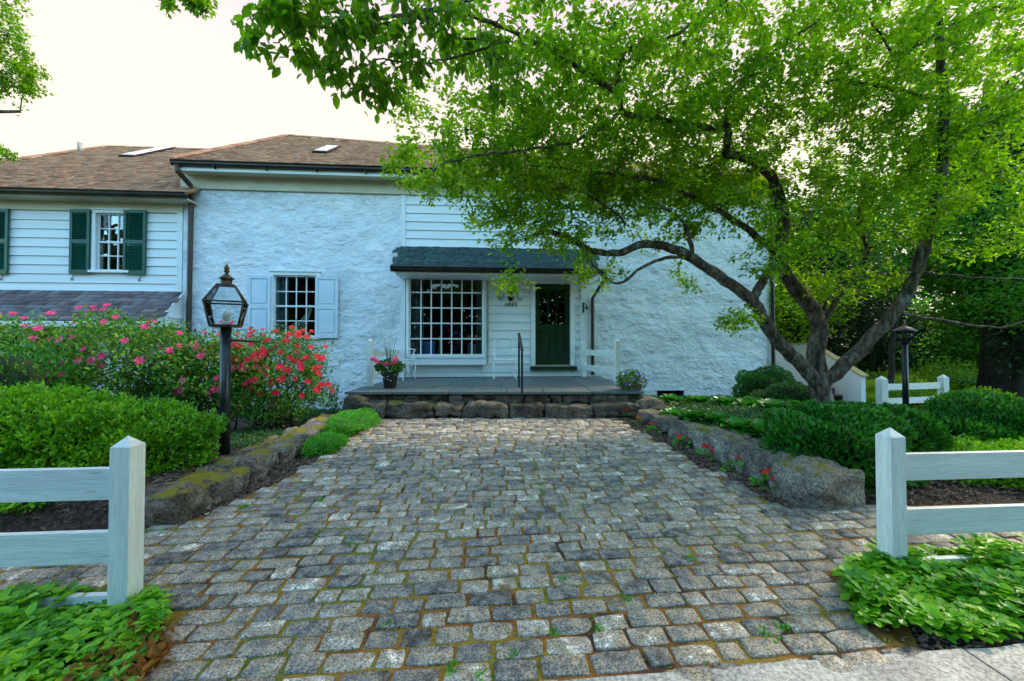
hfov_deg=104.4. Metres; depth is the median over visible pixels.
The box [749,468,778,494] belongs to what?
begonia
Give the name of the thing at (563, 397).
stone porch
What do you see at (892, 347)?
woodland tree
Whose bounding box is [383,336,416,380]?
garden chair
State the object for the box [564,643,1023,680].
curb
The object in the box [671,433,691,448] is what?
begonia
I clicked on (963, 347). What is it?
woodland tree
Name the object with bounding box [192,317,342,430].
rose bush
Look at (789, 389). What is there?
azalea shrub
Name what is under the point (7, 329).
rose bush
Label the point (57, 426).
yew hedge
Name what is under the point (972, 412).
azalea shrub
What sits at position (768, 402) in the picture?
hosta
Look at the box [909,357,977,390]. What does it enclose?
understory bush
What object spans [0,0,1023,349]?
sky
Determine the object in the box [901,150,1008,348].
woodland tree
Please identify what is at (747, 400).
hosta
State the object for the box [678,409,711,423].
hosta
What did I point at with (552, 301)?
door
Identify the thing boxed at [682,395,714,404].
hosta
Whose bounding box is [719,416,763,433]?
hosta
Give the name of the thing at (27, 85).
locust tree
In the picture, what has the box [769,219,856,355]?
woodland tree
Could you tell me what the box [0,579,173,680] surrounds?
pachysandra
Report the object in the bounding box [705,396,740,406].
hosta
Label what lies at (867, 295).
woodland tree
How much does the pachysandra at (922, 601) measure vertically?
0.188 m
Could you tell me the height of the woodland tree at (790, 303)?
6.518 m
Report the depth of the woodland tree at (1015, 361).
11.59 m
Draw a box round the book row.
[467,343,475,353]
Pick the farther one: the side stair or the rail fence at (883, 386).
the side stair
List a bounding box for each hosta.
[643,395,665,401]
[660,393,688,404]
[660,408,684,416]
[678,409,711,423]
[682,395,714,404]
[694,412,733,425]
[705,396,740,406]
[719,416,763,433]
[733,395,762,408]
[742,418,764,437]
[744,427,764,436]
[748,398,792,409]
[784,399,806,406]
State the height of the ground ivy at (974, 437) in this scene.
0.272 m
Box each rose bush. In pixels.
[0,310,119,390]
[30,303,219,406]
[124,321,274,430]
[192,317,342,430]
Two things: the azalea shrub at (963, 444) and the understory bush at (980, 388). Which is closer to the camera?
the azalea shrub at (963, 444)
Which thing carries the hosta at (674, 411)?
on the ground
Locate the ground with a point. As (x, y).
(56, 518)
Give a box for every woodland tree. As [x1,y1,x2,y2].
[768,183,852,281]
[768,230,866,344]
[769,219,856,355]
[774,191,919,367]
[797,188,914,333]
[813,165,1000,383]
[832,240,947,377]
[857,85,1023,392]
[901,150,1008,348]
[908,72,1023,397]
[917,275,981,370]
[935,156,1023,334]
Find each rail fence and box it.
[0,436,145,621]
[367,338,400,385]
[582,339,620,384]
[875,374,948,404]
[875,427,1023,570]
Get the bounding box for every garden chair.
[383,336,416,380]
[491,337,517,379]
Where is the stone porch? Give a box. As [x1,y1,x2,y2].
[342,376,670,418]
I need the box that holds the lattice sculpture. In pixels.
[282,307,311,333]
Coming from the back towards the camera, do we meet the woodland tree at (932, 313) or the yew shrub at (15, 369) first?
the woodland tree at (932, 313)
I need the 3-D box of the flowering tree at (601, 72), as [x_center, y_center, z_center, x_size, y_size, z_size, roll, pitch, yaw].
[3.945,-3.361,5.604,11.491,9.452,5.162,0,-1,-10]
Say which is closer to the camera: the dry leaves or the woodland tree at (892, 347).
the dry leaves
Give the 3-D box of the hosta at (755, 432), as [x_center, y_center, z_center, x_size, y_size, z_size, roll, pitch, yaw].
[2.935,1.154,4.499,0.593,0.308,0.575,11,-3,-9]
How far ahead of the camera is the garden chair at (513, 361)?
9.19 m
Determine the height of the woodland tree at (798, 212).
13.005 m
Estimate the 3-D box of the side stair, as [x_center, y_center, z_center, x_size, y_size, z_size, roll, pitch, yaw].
[8.053,1.058,12.038,2.705,2.005,3.150,0,-1,0]
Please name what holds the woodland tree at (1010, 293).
on the ground
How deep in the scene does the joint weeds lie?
1.84 m
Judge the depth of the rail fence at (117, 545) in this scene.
1.96 m
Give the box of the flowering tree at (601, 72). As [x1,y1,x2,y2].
[361,0,1023,404]
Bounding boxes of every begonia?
[633,413,645,425]
[643,422,661,433]
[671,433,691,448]
[694,443,717,459]
[719,454,743,470]
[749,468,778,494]
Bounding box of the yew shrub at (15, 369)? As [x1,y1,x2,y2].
[0,342,77,389]
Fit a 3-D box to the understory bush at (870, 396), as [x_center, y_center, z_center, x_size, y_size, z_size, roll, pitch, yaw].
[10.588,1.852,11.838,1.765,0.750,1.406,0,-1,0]
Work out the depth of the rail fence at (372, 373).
7.32 m
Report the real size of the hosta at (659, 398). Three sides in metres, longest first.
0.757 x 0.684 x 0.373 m
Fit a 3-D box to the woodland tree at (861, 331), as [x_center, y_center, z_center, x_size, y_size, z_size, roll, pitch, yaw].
[13.490,-2.042,17.203,5.894,9.022,5.448,0,-1,-22]
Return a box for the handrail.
[518,333,523,404]
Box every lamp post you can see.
[202,264,260,454]
[891,323,917,405]
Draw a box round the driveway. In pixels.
[0,417,1023,680]
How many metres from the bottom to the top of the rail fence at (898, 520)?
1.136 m
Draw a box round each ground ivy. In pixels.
[211,425,284,448]
[239,407,341,426]
[944,432,1014,485]
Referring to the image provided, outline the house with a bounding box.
[0,134,792,411]
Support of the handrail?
on the stone porch
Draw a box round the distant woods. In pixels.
[844,268,978,373]
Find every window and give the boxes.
[87,208,130,272]
[268,270,321,338]
[405,278,485,374]
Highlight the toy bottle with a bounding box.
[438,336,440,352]
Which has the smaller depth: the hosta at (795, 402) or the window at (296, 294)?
the hosta at (795, 402)
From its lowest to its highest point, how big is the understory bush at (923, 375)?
1.388 m
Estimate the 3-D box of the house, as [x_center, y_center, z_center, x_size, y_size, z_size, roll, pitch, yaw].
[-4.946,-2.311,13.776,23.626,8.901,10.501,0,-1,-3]
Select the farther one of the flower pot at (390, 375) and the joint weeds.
the flower pot at (390, 375)
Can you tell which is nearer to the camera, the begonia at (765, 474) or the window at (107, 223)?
the begonia at (765, 474)
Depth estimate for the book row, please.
9.89 m
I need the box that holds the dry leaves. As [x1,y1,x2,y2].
[62,610,177,680]
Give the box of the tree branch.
[230,0,540,123]
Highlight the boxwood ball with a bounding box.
[731,365,794,397]
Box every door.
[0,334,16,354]
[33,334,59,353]
[535,284,569,364]
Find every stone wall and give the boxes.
[144,413,333,527]
[636,409,866,511]
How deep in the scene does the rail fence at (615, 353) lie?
8.35 m
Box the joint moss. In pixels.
[146,420,893,680]
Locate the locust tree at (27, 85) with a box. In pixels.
[0,0,218,163]
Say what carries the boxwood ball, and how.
on the ground
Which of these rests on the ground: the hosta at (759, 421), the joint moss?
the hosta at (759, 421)
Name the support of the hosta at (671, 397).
on the ground
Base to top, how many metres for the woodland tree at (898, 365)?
8.012 m
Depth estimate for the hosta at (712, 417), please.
5.07 m
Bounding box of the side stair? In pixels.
[769,342,868,402]
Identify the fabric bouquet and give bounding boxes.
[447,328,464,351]
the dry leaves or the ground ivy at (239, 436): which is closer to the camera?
the dry leaves
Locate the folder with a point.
(426, 347)
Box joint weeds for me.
[240,482,789,680]
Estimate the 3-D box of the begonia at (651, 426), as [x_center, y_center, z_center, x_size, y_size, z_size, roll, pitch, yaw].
[1.867,1.163,5.296,0.225,0.166,0.233,0,-1,0]
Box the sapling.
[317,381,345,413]
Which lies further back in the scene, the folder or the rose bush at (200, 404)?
the folder
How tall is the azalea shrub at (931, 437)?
0.738 m
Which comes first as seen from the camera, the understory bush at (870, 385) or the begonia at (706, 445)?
the begonia at (706, 445)
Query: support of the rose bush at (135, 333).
on the ground
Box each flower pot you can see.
[369,332,405,387]
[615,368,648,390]
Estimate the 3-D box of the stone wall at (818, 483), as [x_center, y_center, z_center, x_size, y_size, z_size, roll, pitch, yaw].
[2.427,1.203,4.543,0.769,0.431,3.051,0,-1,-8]
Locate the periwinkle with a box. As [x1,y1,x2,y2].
[647,394,785,437]
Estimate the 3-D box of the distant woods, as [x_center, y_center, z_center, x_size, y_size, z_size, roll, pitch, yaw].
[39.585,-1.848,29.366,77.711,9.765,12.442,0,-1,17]
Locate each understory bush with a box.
[864,368,958,394]
[866,374,936,408]
[866,391,899,406]
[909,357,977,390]
[929,385,1022,401]
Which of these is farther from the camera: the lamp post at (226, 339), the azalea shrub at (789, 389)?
the azalea shrub at (789, 389)
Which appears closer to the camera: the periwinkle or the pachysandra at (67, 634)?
the pachysandra at (67, 634)
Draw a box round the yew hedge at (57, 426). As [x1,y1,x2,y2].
[0,379,229,514]
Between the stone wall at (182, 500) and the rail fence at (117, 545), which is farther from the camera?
the stone wall at (182, 500)
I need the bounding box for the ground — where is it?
[0,376,1023,680]
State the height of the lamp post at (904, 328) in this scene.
1.903 m
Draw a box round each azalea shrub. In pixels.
[751,379,810,407]
[759,399,929,494]
[828,399,956,451]
[916,389,1023,441]
[938,436,1023,490]
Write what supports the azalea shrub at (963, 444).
on the ground
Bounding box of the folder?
[424,341,434,353]
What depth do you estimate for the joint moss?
2.48 m
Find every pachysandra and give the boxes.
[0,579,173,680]
[832,532,1023,637]
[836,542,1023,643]
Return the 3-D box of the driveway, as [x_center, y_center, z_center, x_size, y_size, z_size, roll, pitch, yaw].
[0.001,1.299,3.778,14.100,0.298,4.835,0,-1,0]
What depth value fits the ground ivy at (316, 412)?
7.55 m
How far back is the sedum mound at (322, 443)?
4.43 m
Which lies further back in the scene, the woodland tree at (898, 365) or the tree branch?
the woodland tree at (898, 365)
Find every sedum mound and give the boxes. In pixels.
[299,431,349,457]
[322,407,380,436]

